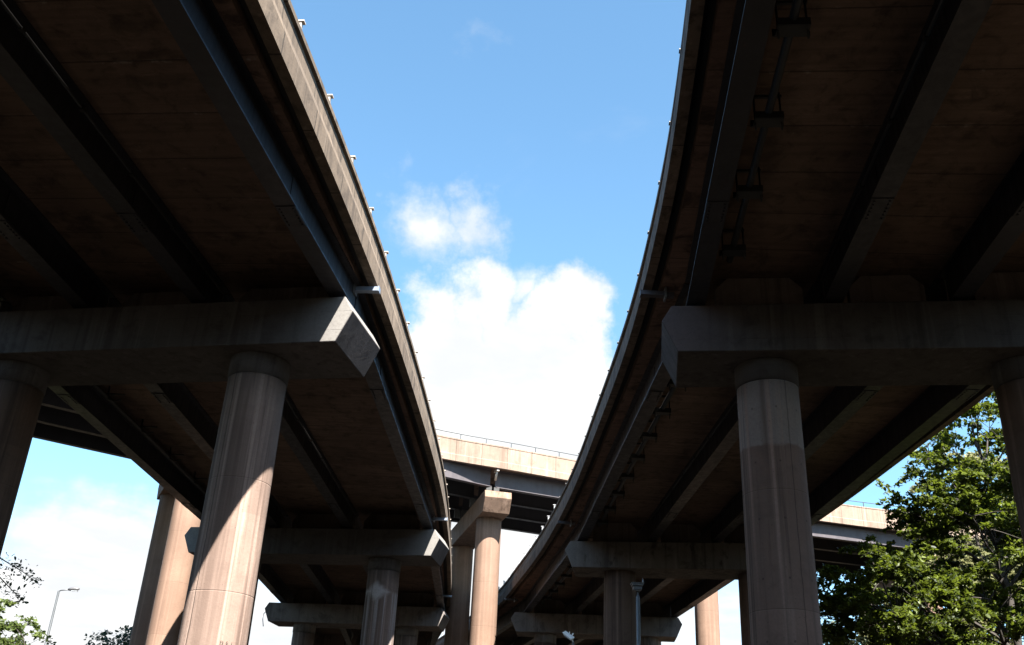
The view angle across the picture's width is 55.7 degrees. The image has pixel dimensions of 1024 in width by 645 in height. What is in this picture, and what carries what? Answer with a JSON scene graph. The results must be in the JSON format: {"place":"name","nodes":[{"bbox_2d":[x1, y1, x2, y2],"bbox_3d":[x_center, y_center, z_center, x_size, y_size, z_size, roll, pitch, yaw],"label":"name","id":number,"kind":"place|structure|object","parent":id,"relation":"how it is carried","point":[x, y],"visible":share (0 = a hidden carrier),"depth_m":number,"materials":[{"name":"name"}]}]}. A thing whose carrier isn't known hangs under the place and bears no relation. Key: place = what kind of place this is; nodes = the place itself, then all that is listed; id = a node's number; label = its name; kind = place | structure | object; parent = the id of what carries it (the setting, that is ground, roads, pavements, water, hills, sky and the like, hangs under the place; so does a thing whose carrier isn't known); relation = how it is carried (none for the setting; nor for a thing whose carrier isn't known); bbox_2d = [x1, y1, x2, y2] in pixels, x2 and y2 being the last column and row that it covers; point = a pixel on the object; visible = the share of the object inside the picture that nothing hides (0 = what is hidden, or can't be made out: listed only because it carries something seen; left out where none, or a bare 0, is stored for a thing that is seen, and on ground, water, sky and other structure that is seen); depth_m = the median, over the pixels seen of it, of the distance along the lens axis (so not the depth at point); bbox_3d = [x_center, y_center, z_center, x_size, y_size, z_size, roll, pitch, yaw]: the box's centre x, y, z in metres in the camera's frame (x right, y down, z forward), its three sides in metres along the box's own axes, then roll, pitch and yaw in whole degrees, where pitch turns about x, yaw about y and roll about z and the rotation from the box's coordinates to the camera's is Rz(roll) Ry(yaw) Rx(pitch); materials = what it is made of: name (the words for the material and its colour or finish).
{"place":"outdoors","nodes":[
{"label":"outdoors","id":0,"kind":"place"},
{"bbox_2d":[0,0,1023,644],"label":"sky","id":1,"kind":"structure","parent":0,"point":[510,154],"materials":[{"name":"blue"}]},
{"label":"ground","id":2,"kind":"structure","parent":0,"visible":0},
{"bbox_2d":[0,552,43,607],"bbox_3d":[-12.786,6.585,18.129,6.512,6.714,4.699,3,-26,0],"label":"broadleaf tree","id":3,"kind":"object","parent":2,"relation":"on","point":[24,578],"visible":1,"depth_m":19.49,"materials":[{"name":"green plant"}]},
{"bbox_2d":[0,598,56,644],"bbox_3d":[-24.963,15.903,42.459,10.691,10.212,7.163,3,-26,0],"label":"broadleaf tree","id":4,"kind":"object","parent":2,"relation":"on","point":[15,627],"visible":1,"depth_m":43.46,"materials":[{"name":"green plant"}]},
{"bbox_2d":[44,587,79,644],"bbox_3d":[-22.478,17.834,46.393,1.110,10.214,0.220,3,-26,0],"label":"street lamp","id":5,"kind":"object","parent":2,"relation":"on","point":[74,589],"visible":1,"depth_m":48.18,"materials":[{"name":"metal"}]},
{"bbox_2d":[84,625,132,644],"bbox_3d":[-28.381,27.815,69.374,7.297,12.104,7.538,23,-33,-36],"label":"broadleaf tree","id":6,"kind":"object","parent":2,"relation":"on","point":[125,640],"visible":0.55,"depth_m":70.48,"materials":[{"name":"green plant"}]},
{"bbox_2d":[129,484,200,644],"bbox_3d":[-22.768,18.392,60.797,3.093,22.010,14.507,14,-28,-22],"label":"pier","id":7,"kind":"structure","parent":2,"relation":"on","point":[162,595],"depth_m":58.30,"materials":[{"name":"concrete"}]},
{"bbox_2d":[33,386,1017,583],"bbox_3d":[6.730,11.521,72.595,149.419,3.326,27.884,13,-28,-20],"label":"viaduct deck","id":8,"kind":"structure","parent":7,"relation":"on","point":[533,483],"depth_m":72.26,"materials":[{"name":"concrete"}]},
{"bbox_2d":[0,297,379,644],"bbox_3d":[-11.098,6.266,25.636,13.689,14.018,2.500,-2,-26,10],"label":"pier","id":9,"kind":"structure","parent":2,"relation":"on","point":[257,355],"depth_m":26.66,"materials":[{"name":"concrete"}]},
{"bbox_2d":[0,0,451,644],"bbox_3d":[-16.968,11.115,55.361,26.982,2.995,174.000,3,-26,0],"label":"viaduct deck","id":10,"kind":"structure","parent":9,"relation":"on","point":[158,152],"depth_m":25.51,"materials":[{"name":"concrete"}]},
{"bbox_2d":[185,527,448,644],"bbox_3d":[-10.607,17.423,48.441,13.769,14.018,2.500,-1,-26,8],"label":"pier","id":11,"kind":"structure","parent":2,"relation":"on","point":[384,555],"depth_m":49.62,"materials":[{"name":"concrete"}]},
{"bbox_2d":[262,602,449,644],"bbox_3d":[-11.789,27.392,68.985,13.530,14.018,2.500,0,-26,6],"label":"pier","id":12,"kind":"structure","parent":2,"relation":"on","point":[304,620],"depth_m":70.74,"materials":[{"name":"concrete"}]},
{"bbox_2d":[444,486,511,644],"bbox_3d":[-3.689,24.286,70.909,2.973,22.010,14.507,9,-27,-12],"label":"pier","id":13,"kind":"structure","parent":2,"relation":"on","point":[477,527],"depth_m":69.76,"materials":[{"name":"concrete"}]},
{"bbox_2d":[562,631,574,644],"bbox_3d":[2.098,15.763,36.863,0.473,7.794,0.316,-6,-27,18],"label":"floodlight mast","id":14,"kind":"object","parent":2,"relation":"on","point":[566,634],"visible":1,"depth_m":38.41,"materials":[{"name":"metal"}]},
{"bbox_2d":[511,612,681,644],"bbox_3d":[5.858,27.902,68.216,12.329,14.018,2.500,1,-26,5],"label":"pier","id":15,"kind":"structure","parent":2,"relation":"on","point":[545,628],"depth_m":69.97,"materials":[{"name":"concrete"}]},
{"bbox_2d":[630,578,643,644],"bbox_3d":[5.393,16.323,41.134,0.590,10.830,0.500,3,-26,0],"label":"lamp post","id":16,"kind":"object","parent":2,"relation":"on","point":[637,587],"visible":1,"depth_m":42.91,"materials":[{"name":"metal"}]},
{"bbox_2d":[565,541,750,644],"bbox_3d":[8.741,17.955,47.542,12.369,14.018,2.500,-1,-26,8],"label":"pier","id":17,"kind":"structure","parent":2,"relation":"on","point":[619,567],"depth_m":49.31,"materials":[{"name":"concrete"}]},
{"bbox_2d":[436,0,1023,644],"bbox_3d":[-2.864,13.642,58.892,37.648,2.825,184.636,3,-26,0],"label":"viaduct deck","id":18,"kind":"structure","parent":17,"relation":"on","point":[842,150],"depth_m":24.08,"materials":[{"name":"concrete"}]},
{"bbox_2d":[659,591,720,644],"bbox_3d":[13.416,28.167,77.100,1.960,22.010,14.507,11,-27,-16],"label":"pier","id":19,"kind":"structure","parent":2,"relation":"on","point":[707,628],"depth_m":74.11,"materials":[{"name":"concrete"}]},
{"bbox_2d":[661,299,1023,644],"bbox_3d":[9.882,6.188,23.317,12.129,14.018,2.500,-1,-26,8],"label":"pier","id":20,"kind":"structure","parent":2,"relation":"on","point":[766,361],"depth_m":24.90,"materials":[{"name":"concrete"}]},
{"bbox_2d":[823,619,867,644],"bbox_3d":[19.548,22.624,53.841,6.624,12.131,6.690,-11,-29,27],"label":"broadleaf tree","id":21,"kind":"object","parent":2,"relation":"on","point":[845,642],"visible":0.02,"depth_m":55.97,"materials":[{"name":"green plant"}]},
{"bbox_2d":[849,553,942,627],"bbox_3d":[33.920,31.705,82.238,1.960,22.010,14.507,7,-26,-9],"label":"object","id":22,"kind":"structure","parent":2,"relation":"on","point":[880,585],"depth_m":85.84,"materials":[{"name":"concrete"}]},
{"bbox_2d":[816,391,1023,644],"bbox_3d":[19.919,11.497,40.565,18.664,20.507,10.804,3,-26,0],"label":"broadleaf tree","id":23,"kind":"object","parent":2,"relation":"on","point":[968,504],"visible":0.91,"depth_m":39.61,"materials":[{"name":"green plant"}]},
{"bbox_2d":[846,448,1023,644],"bbox_3d":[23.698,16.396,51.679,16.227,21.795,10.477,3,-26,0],"label":"broadleaf tree","id":24,"kind":"object","parent":2,"relation":"on","point":[984,553],"visible":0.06,"depth_m":52.91,"materials":[{"name":"green plant"}]}
]}

